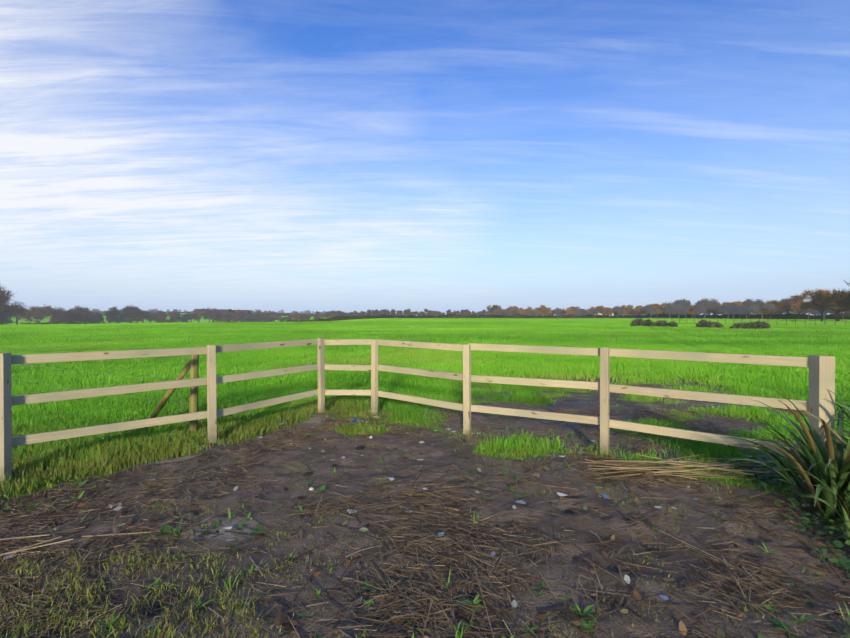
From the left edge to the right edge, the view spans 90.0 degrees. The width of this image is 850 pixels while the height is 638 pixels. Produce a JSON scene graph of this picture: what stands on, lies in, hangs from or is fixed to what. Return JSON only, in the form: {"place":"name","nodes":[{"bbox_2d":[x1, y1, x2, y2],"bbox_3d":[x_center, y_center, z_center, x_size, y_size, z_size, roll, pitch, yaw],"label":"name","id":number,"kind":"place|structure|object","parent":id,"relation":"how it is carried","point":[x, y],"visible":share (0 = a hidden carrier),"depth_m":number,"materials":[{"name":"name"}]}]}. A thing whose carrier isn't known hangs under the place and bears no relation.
{"place":"outdoors","nodes":[
{"label":"outdoors","id":0,"kind":"place"},
{"bbox_2d":[0,313,849,637],"bbox_3d":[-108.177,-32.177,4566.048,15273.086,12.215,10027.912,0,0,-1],"label":"ground","id":1,"kind":"structure","parent":0,"point":[552,569],"depth_m":3.24,"materials":[{"name":"brown soil"}]},
{"bbox_2d":[0,285,16,319],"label":"bare tree","id":2,"kind":"object","parent":1,"relation":"on","point":[4,298],"visible":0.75,"depth_m":133.96,"materials":[{"name":"plant"}]},
{"bbox_2d":[0,299,30,323],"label":"bare tree","id":3,"kind":"object","parent":1,"relation":"on","point":[15,309],"visible":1,"depth_m":135.05,"materials":[{"name":"plant"}]},
{"bbox_2d":[4,308,29,324],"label":"bare tree","id":4,"kind":"object","parent":1,"relation":"on","point":[9,320],"visible":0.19,"depth_m":172.17,"materials":[{"name":"plant"}]},
{"bbox_2d":[13,304,53,323],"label":"bare tree","id":5,"kind":"object","parent":1,"relation":"on","point":[40,313],"visible":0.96,"depth_m":166.44,"materials":[{"name":"grey plant"}]},
{"bbox_2d":[46,316,63,323],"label":"dark tree","id":6,"kind":"object","parent":1,"relation":"on","point":[52,320],"visible":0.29,"depth_m":169.21,"materials":[{"name":"plant"}]},
{"bbox_2d":[47,306,67,322],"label":"bare tree","id":7,"kind":"object","parent":1,"relation":"on","point":[60,310],"visible":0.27,"depth_m":180.12,"materials":[{"name":"grey plant"}]},
{"bbox_2d":[51,309,78,323],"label":"bare tree","id":8,"kind":"object","parent":1,"relation":"on","point":[59,315],"visible":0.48,"depth_m":169.40,"materials":[{"name":"plant"}]},
{"bbox_2d":[61,309,93,323],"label":"bare tree","id":9,"kind":"object","parent":1,"relation":"on","point":[74,316],"visible":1,"depth_m":168.95,"materials":[{"name":"plant"}]},
{"bbox_2d":[0,526,158,580],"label":"dry reeds","id":10,"kind":"object","parent":1,"relation":"on","point":[26,547],"visible":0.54,"depth_m":3.00,"materials":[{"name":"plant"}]},
{"bbox_2d":[67,305,98,323],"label":"bare tree","id":11,"kind":"object","parent":1,"relation":"on","point":[86,310],"visible":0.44,"depth_m":179.47,"materials":[{"name":"grey plant"}]},
{"bbox_2d":[90,310,102,322],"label":"bare tree","id":12,"kind":"object","parent":1,"relation":"on","point":[97,314],"visible":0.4,"depth_m":190.00,"materials":[{"name":"plant"}]},
{"bbox_2d":[95,316,111,322],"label":"dark tree","id":13,"kind":"object","parent":1,"relation":"on","point":[100,319],"visible":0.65,"depth_m":187.70,"materials":[{"name":"grey plant"}]},
{"bbox_2d":[102,309,122,322],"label":"bare tree","id":14,"kind":"object","parent":1,"relation":"on","point":[110,313],"visible":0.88,"depth_m":189.64,"materials":[{"name":"grey plant"}]},
{"bbox_2d":[107,306,129,323],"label":"dark tree","id":15,"kind":"object","parent":1,"relation":"on","point":[123,316],"visible":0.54,"depth_m":193.48,"materials":[{"name":"grey plant"}]},
{"bbox_2d":[113,314,133,322],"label":"bare tree","id":16,"kind":"object","parent":1,"relation":"on","point":[127,316],"visible":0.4,"depth_m":197.77,"materials":[{"name":"grey plant"}]},
{"bbox_2d":[121,304,151,322],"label":"bare tree","id":17,"kind":"object","parent":1,"relation":"on","point":[134,312],"visible":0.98,"depth_m":200.40,"materials":[{"name":"grey plant"}]},
{"bbox_2d":[2,320,274,324],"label":"hedge","id":18,"kind":"object","parent":1,"relation":"on","point":[97,323],"visible":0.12,"depth_m":183.94,"materials":[{"name":"green plant"}]},
{"bbox_2d":[141,309,157,322],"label":"dark tree","id":19,"kind":"object","parent":1,"relation":"on","point":[151,318],"visible":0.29,"depth_m":210.57,"materials":[{"name":"plant"}]},
{"bbox_2d":[153,312,169,322],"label":"bare tree","id":20,"kind":"object","parent":1,"relation":"on","point":[161,317],"visible":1,"depth_m":205.03,"materials":[{"name":"plant"}]},
{"bbox_2d":[165,310,180,321],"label":"bare tree","id":21,"kind":"object","parent":1,"relation":"on","point":[174,315],"visible":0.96,"depth_m":215.58,"materials":[{"name":"grey plant"}]},
{"bbox_2d":[148,354,198,433],"bbox_3d":[-3.653,1.139,6.046,1.297,1.471,0.120,0,0,29],"label":"braced fence post","id":22,"kind":"object","parent":1,"relation":"on","point":[193,363],"visible":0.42,"depth_m":5.74,"materials":[{"name":"brown wood"}]},
{"bbox_2d":[2,346,189,433],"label":"old fence wires","id":23,"kind":"object","parent":22,"relation":"attached to","point":[113,374],"visible":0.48,"depth_m":6.63,"materials":[{"name":"grey metal"}]},
{"bbox_2d":[182,313,198,322],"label":"bare tree","id":24,"kind":"object","parent":1,"relation":"on","point":[189,315],"visible":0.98,"depth_m":216.53,"materials":[{"name":"grey plant"}]},
{"bbox_2d":[0,397,390,498],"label":"rough grass","id":25,"kind":"structure","parent":1,"relation":"on","point":[308,409],"depth_m":5.49,"materials":[{"name":"green plant"}]},
{"bbox_2d":[192,311,203,321],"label":"bare tree","id":26,"kind":"object","parent":1,"relation":"on","point":[199,316],"visible":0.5,"depth_m":231.68,"materials":[{"name":"plant"}]},
{"bbox_2d":[193,308,205,312],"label":"farm house","id":27,"kind":"structure","parent":1,"relation":"on","point":[199,310],"depth_m":485.10,"materials":[{"name":"grey"}]},
{"bbox_2d":[203,308,219,321],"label":"bare tree","id":28,"kind":"object","parent":1,"relation":"on","point":[210,314],"visible":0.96,"depth_m":237.72,"materials":[{"name":"grey plant"}]},
{"bbox_2d":[212,310,222,321],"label":"bare tree","id":29,"kind":"object","parent":1,"relation":"on","point":[219,313],"visible":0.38,"depth_m":242.05,"materials":[{"name":"plant"}]},
{"bbox_2d":[101,313,335,316],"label":"trees","id":30,"kind":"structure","parent":1,"relation":"on","point":[283,314],"depth_m":521.62,"materials":[{"name":"grey plant"}]},
{"bbox_2d":[203,309,233,313],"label":"farm barn","id":31,"kind":"structure","parent":1,"relation":"on","point":[223,310],"depth_m":482.66,"materials":[{"name":"grey"}]},
{"bbox_2d":[222,313,236,321],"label":"bare tree","id":32,"kind":"object","parent":1,"relation":"on","point":[225,316],"visible":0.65,"depth_m":236.22,"materials":[{"name":"plant"}]},
{"bbox_2d":[64,311,398,315],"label":"trees","id":33,"kind":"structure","parent":1,"relation":"on","point":[189,312],"depth_m":724.39,"materials":[{"name":"grey plant"}]},
{"bbox_2d":[232,315,243,321],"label":"bare tree","id":34,"kind":"object","parent":1,"relation":"on","point":[237,318],"visible":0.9,"depth_m":229.80,"materials":[{"name":"grey plant"}]},
{"bbox_2d":[233,310,250,313],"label":"farm barn","id":35,"kind":"structure","parent":1,"relation":"on","point":[248,311],"depth_m":501.06,"materials":[{"name":"grey"}]},
{"bbox_2d":[238,312,254,318],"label":"dark tree","id":36,"kind":"object","parent":1,"relation":"on","point":[242,314],"visible":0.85,"depth_m":242.34,"materials":[{"name":"grey plant"}]},
{"bbox_2d":[255,313,264,321],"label":"bare tree","id":37,"kind":"object","parent":1,"relation":"on","point":[258,317],"visible":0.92,"depth_m":240.01,"materials":[{"name":"brown plant"}]},
{"bbox_2d":[292,312,301,319],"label":"bare tree","id":38,"kind":"object","parent":1,"relation":"on","point":[296,316],"visible":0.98,"depth_m":248.88,"materials":[{"name":"plant"}]},
{"bbox_2d":[317,313,324,318],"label":"bare tree","id":39,"kind":"object","parent":1,"relation":"on","point":[321,315],"visible":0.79,"depth_m":264.85,"materials":[{"name":"plant"}]},
{"bbox_2d":[324,312,330,317],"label":"bare tree","id":40,"kind":"object","parent":1,"relation":"on","point":[327,314],"visible":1,"depth_m":255.26,"materials":[{"name":"grey plant"}]},
{"bbox_2d":[329,310,338,317],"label":"dark tree","id":41,"kind":"object","parent":1,"relation":"on","point":[332,314],"visible":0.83,"depth_m":254.41,"materials":[{"name":"grey plant"}]},
{"bbox_2d":[334,310,345,315],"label":"dark tree","id":42,"kind":"object","parent":1,"relation":"on","point":[339,312],"visible":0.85,"depth_m":255.86,"materials":[{"name":"grey plant"}]},
{"bbox_2d":[370,309,380,317],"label":"bare tree","id":43,"kind":"object","parent":1,"relation":"on","point":[376,312],"visible":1,"depth_m":254.65,"materials":[{"name":"plant"}]},
{"bbox_2d":[244,313,537,321],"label":"hedge","id":44,"kind":"object","parent":1,"relation":"on","point":[339,318],"visible":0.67,"depth_m":258.00,"materials":[{"name":"plant"}]},
{"bbox_2d":[386,309,395,316],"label":"dark tree","id":45,"kind":"object","parent":1,"relation":"on","point":[393,313],"visible":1,"depth_m":259.77,"materials":[{"name":"grey plant"}]},
{"bbox_2d":[3,416,789,599],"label":"white litter scraps","id":46,"kind":"object","parent":1,"relation":"on","point":[493,552],"visible":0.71,"depth_m":3.68,"materials":[{"name":"white paper"}]},
{"bbox_2d":[391,309,402,317],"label":"dark tree","id":47,"kind":"object","parent":1,"relation":"on","point":[399,312],"visible":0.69,"depth_m":260.24,"materials":[{"name":"grey plant"}]},
{"bbox_2d":[3,409,807,489],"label":"grass tufts","id":48,"kind":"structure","parent":1,"relation":"on","point":[454,433],"depth_m":5.24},
{"bbox_2d":[403,309,410,317],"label":"dark tree","id":49,"kind":"object","parent":1,"relation":"on","point":[406,313],"visible":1,"depth_m":258.49,"materials":[{"name":"grey plant"}]},
{"bbox_2d":[0,424,829,637],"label":"grass tufts","id":50,"kind":"object","parent":1,"relation":"on","point":[121,621],"visible":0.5,"depth_m":2.47,"materials":[{"name":"green plant"}]},
{"bbox_2d":[0,338,834,483],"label":"fence","id":51,"kind":"object","parent":1,"relation":"on","point":[821,376],"visible":0.83,"depth_m":4.87,"materials":[{"name":"brown wood"}]},
{"bbox_2d":[0,407,849,637],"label":"straw litter","id":52,"kind":"object","parent":1,"relation":"on","point":[442,614],"visible":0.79,"depth_m":2.84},
{"bbox_2d":[0,416,849,637],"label":"dark twigs","id":53,"kind":"object","parent":1,"relation":"on","point":[580,618],"visible":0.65,"depth_m":2.94,"materials":[{"name":"wood"}]},
{"bbox_2d":[1,421,849,634],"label":"stones","id":54,"kind":"object","parent":1,"relation":"on","point":[281,617],"visible":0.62,"depth_m":2.86,"materials":[{"name":"grey stone"}]},
{"bbox_2d":[3,420,849,637],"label":"weeds","id":55,"kind":"object","parent":1,"relation":"on","point":[776,622],"visible":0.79,"depth_m":2.49,"materials":[{"name":"plant"}]},
{"bbox_2d":[4,415,849,637],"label":"fallen leaves","id":56,"kind":"object","parent":1,"relation":"on","point":[638,597],"visible":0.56,"depth_m":2.76,"materials":[{"name":"plant"}]},
{"bbox_2d":[5,318,849,324],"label":"grass","id":57,"kind":"structure","parent":1,"relation":"on","point":[475,320],"depth_m":130.24,"materials":[{"name":"green plant"}]},
{"bbox_2d":[432,311,441,317],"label":"dark tree","id":58,"kind":"object","parent":1,"relation":"on","point":[436,313],"visible":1,"depth_m":261.26,"materials":[{"name":"plant"}]},
{"bbox_2d":[463,309,471,314],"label":"bare tree","id":59,"kind":"object","parent":1,"relation":"on","point":[466,311],"visible":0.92,"depth_m":276.56,"materials":[{"name":"plant"}]},
{"bbox_2d":[486,305,500,312],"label":"gold tree","id":60,"kind":"object","parent":1,"relation":"on","point":[493,308],"visible":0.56,"depth_m":325.15,"materials":[{"name":"brown plant"}]},
{"bbox_2d":[510,306,520,311],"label":"gold tree","id":61,"kind":"object","parent":1,"relation":"on","point":[514,308],"visible":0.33,"depth_m":315.79,"materials":[{"name":"brown plant"}]},
{"bbox_2d":[533,307,543,315],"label":"gold tree","id":62,"kind":"object","parent":1,"relation":"on","point":[536,311],"visible":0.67,"depth_m":300.90,"materials":[{"name":"brown plant"}]},
{"bbox_2d":[538,305,549,313],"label":"gold tree","id":63,"kind":"object","parent":1,"relation":"on","point":[543,309],"visible":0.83,"depth_m":301.92,"materials":[{"name":"brown plant"}]},
{"bbox_2d":[565,308,573,314],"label":"gold tree","id":64,"kind":"object","parent":1,"relation":"on","point":[568,311],"visible":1,"depth_m":289.06,"materials":[{"name":"brown plant"}]},
{"bbox_2d":[573,308,582,315],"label":"bare tree","id":65,"kind":"object","parent":1,"relation":"on","point":[579,311],"visible":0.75,"depth_m":288.25,"materials":[{"name":"plant"}]},
{"bbox_2d":[590,308,598,317],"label":"bare tree","id":66,"kind":"object","parent":1,"relation":"on","point":[595,311],"visible":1,"depth_m":275.53,"materials":[{"name":"grey plant"}]},
{"bbox_2d":[598,305,614,317],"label":"gold tree","id":67,"kind":"object","parent":1,"relation":"on","point":[606,310],"visible":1,"depth_m":271.32,"materials":[{"name":"brown plant"}]},
{"bbox_2d":[613,305,622,316],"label":"bare tree","id":68,"kind":"object","parent":1,"relation":"on","point":[617,309],"visible":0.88,"depth_m":269.05,"materials":[{"name":"plant"}]},
{"bbox_2d":[620,304,634,315],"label":"gold tree","id":69,"kind":"object","parent":1,"relation":"on","point":[628,308],"visible":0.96,"depth_m":266.28,"materials":[{"name":"brown plant"}]},
{"bbox_2d":[634,305,644,316],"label":"gold tree","id":70,"kind":"object","parent":1,"relation":"on","point":[639,309],"visible":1,"depth_m":261.04,"materials":[{"name":"brown plant"}]},
{"bbox_2d":[630,318,652,326],"bbox_3d":[30.501,0.557,59.715,3.208,1.486,1.958,0,1,40],"label":"bramble clump","id":71,"kind":"object","parent":1,"relation":"on","point":[641,322],"visible":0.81,"depth_m":59.41,"materials":[{"name":"plant"}]},
{"bbox_2d":[644,306,663,317],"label":"bare tree","id":72,"kind":"object","parent":1,"relation":"on","point":[649,310],"visible":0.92,"depth_m":248.52,"materials":[{"name":"plant"}]},
{"bbox_2d":[650,303,666,318],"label":"gold tree","id":73,"kind":"object","parent":1,"relation":"on","point":[656,307],"visible":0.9,"depth_m":246.89,"materials":[{"name":"brown plant"}]},
{"bbox_2d":[651,320,677,326],"bbox_3d":[32.516,0.673,57.703,3.281,1.335,2.248,0,0,25],"label":"bramble clump","id":74,"kind":"object","parent":1,"relation":"on","point":[660,323],"visible":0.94,"depth_m":57.30,"materials":[{"name":"plant"}]},
{"bbox_2d":[664,303,675,317],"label":"bare tree","id":75,"kind":"object","parent":1,"relation":"on","point":[671,308],"visible":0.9,"depth_m":242.94,"materials":[{"name":"grey plant"}]},
{"bbox_2d":[660,299,680,309],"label":"dark tree","id":76,"kind":"object","parent":1,"relation":"on","point":[675,303],"visible":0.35,"depth_m":253.21,"materials":[{"name":"grey plant"}]},
{"bbox_2d":[673,306,686,318],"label":"bare tree","id":77,"kind":"object","parent":1,"relation":"on","point":[683,310],"visible":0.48,"depth_m":239.30,"materials":[{"name":"plant"}]},
{"bbox_2d":[676,299,691,318],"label":"dark tree","id":78,"kind":"object","parent":1,"relation":"on","point":[684,304],"visible":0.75,"depth_m":239.87,"materials":[{"name":"grey plant"}]},
{"bbox_2d":[576,454,792,479],"bbox_3d":[2.927,1.526,4.423,2.651,0.147,0.632,0,0,-1],"label":"reed bundle","id":79,"kind":"object","parent":1,"relation":"on","point":[640,465],"visible":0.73,"depth_m":4.35,"materials":[{"name":"plant"}]},
{"bbox_2d":[527,312,849,319],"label":"hedge","id":80,"kind":"object","parent":1,"relation":"on","point":[786,315],"visible":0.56,"depth_m":230.66,"materials":[{"name":"green plant"}]},
{"bbox_2d":[685,305,700,318],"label":"gold tree","id":81,"kind":"object","parent":1,"relation":"on","point":[687,311],"visible":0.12,"depth_m":232.16,"materials":[{"name":"plant"}]},
{"bbox_2d":[687,304,701,317],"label":"gold tree","id":82,"kind":"object","parent":1,"relation":"on","point":[691,309],"visible":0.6,"depth_m":230.16,"materials":[{"name":"brown plant"}]},
{"bbox_2d":[691,298,721,317],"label":"bare tree","id":83,"kind":"object","parent":1,"relation":"on","point":[704,305],"visible":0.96,"depth_m":227.99,"materials":[{"name":"grey plant"}]},
{"bbox_2d":[695,319,723,327],"bbox_3d":[35.461,0.660,53.013,3.688,1.392,2.222,0,0,-1],"label":"bramble clump","id":84,"kind":"object","parent":1,"relation":"on","point":[704,323],"visible":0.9,"depth_m":52.46,"materials":[{"name":"plant"}]},
{"bbox_2d":[707,302,719,313],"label":"gold tree","id":85,"kind":"object","parent":1,"relation":"on","point":[709,310],"visible":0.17,"depth_m":238.72,"materials":[{"name":"plant"}]},
{"bbox_2d":[712,302,728,314],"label":"gold tree","id":86,"kind":"object","parent":1,"relation":"on","point":[717,307],"visible":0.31,"depth_m":229.12,"materials":[{"name":"brown plant"}]},
{"bbox_2d":[717,301,736,317],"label":"dark tree","id":87,"kind":"object","parent":1,"relation":"on","point":[726,307],"visible":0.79,"depth_m":216.30,"materials":[{"name":"grey plant"}]},
{"bbox_2d":[731,301,750,318],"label":"gold tree","id":88,"kind":"object","parent":1,"relation":"on","point":[738,303],"visible":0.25,"depth_m":215.01,"materials":[{"name":"brown plant"}]},
{"bbox_2d":[732,301,755,318],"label":"dark tree","id":89,"kind":"object","parent":1,"relation":"on","point":[740,308],"visible":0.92,"depth_m":208.03,"materials":[{"name":"grey plant"}]},
{"bbox_2d":[729,321,771,329],"bbox_3d":[37.826,0.784,49.383,4.006,1.301,2.810,0,1,42],"label":"bramble clump","id":90,"kind":"object","parent":1,"relation":"on","point":[758,325],"visible":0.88,"depth_m":48.66,"materials":[{"name":"plant"}]},
{"bbox_2d":[736,297,765,315],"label":"bare tree","id":91,"kind":"object","parent":1,"relation":"on","point":[756,302],"visible":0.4,"depth_m":211.71,"materials":[{"name":"grey plant"}]},
{"bbox_2d":[673,318,849,324],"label":"stock fence","id":92,"kind":"object","parent":1,"relation":"on","point":[679,320],"visible":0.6,"depth_m":75.02,"materials":[{"name":"brown"}]},
{"bbox_2d":[747,302,776,318],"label":"dark tree","id":93,"kind":"object","parent":1,"relation":"on","point":[754,309],"visible":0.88,"depth_m":201.31,"materials":[{"name":"grey plant"}]},
{"bbox_2d":[758,304,781,318],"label":"gold tree","id":94,"kind":"object","parent":1,"relation":"on","point":[775,310],"visible":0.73,"depth_m":198.95,"materials":[{"name":"brown plant"}]},
{"bbox_2d":[771,304,788,318],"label":"gold tree","id":95,"kind":"object","parent":1,"relation":"on","point":[783,310],"visible":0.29,"depth_m":198.83,"materials":[{"name":"brown plant"}]},
{"bbox_2d":[717,388,849,545],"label":"strap leaf plant","id":96,"kind":"object","parent":1,"relation":"on","point":[827,479],"visible":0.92,"depth_m":3.44,"materials":[{"name":"green plant"}]},
{"bbox_2d":[767,294,804,313],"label":"gold tree","id":97,"kind":"object","parent":1,"relation":"on","point":[783,303],"visible":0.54,"depth_m":199.39,"materials":[{"name":"brown plant"}]},
{"bbox_2d":[724,449,849,577],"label":"ground cover leaves","id":98,"kind":"object","parent":1,"relation":"on","point":[843,562],"visible":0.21,"depth_m":3.31,"materials":[{"name":"green plant"}]},
{"bbox_2d":[789,300,805,318],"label":"gold tree","id":99,"kind":"object","parent":1,"relation":"on","point":[795,308],"visible":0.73,"depth_m":188.61,"materials":[{"name":"brown plant"}]},
{"bbox_2d":[808,306,820,318],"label":"bare tree","id":100,"kind":"object","parent":1,"relation":"on","point":[814,311],"visible":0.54,"depth_m":181.45,"materials":[{"name":"grey plant"}]},
{"bbox_2d":[797,288,843,320],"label":"gold tree","id":101,"kind":"object","parent":1,"relation":"on","point":[821,300],"visible":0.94,"depth_m":123.96,"materials":[{"name":"brown plant"}]},
{"bbox_2d":[816,292,849,320],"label":"gold tree","id":102,"kind":"object","parent":1,"relation":"on","point":[842,309],"visible":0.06,"depth_m":128.99,"materials":[{"name":"brown plant"}]},
{"bbox_2d":[827,306,848,319],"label":"gold tree","id":103,"kind":"object","parent":1,"relation":"on","point":[830,311],"visible":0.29,"depth_m":172.74,"materials":[{"name":"brown plant"}]},
{"bbox_2d":[829,287,849,309],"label":"gold tree","id":104,"kind":"object","parent":1,"relation":"on","point":[841,299],"visible":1,"depth_m":114.67,"materials":[{"name":"brown plant"}]},
{"bbox_2d":[0,379,849,504],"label":"grass","id":105,"kind":"structure","parent":0,"point":[53,456],"depth_m":6.57,"materials":[{"name":"green plant"}]},
{"bbox_2d":[0,340,849,385],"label":"grass","id":106,"kind":"structure","parent":0,"point":[577,367],"depth_m":13.77,"materials":[{"name":"green plant"}]},
{"bbox_2d":[0,322,849,342],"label":"grass","id":107,"kind":"structure","parent":0,"point":[500,332],"depth_m":40.61,"materials":[{"name":"green plant"}]},
{"bbox_2d":[0,0,849,315],"label":"sky","id":108,"kind":"structure","parent":0,"point":[289,156],"materials":[{"name":"blue"}]}
]}

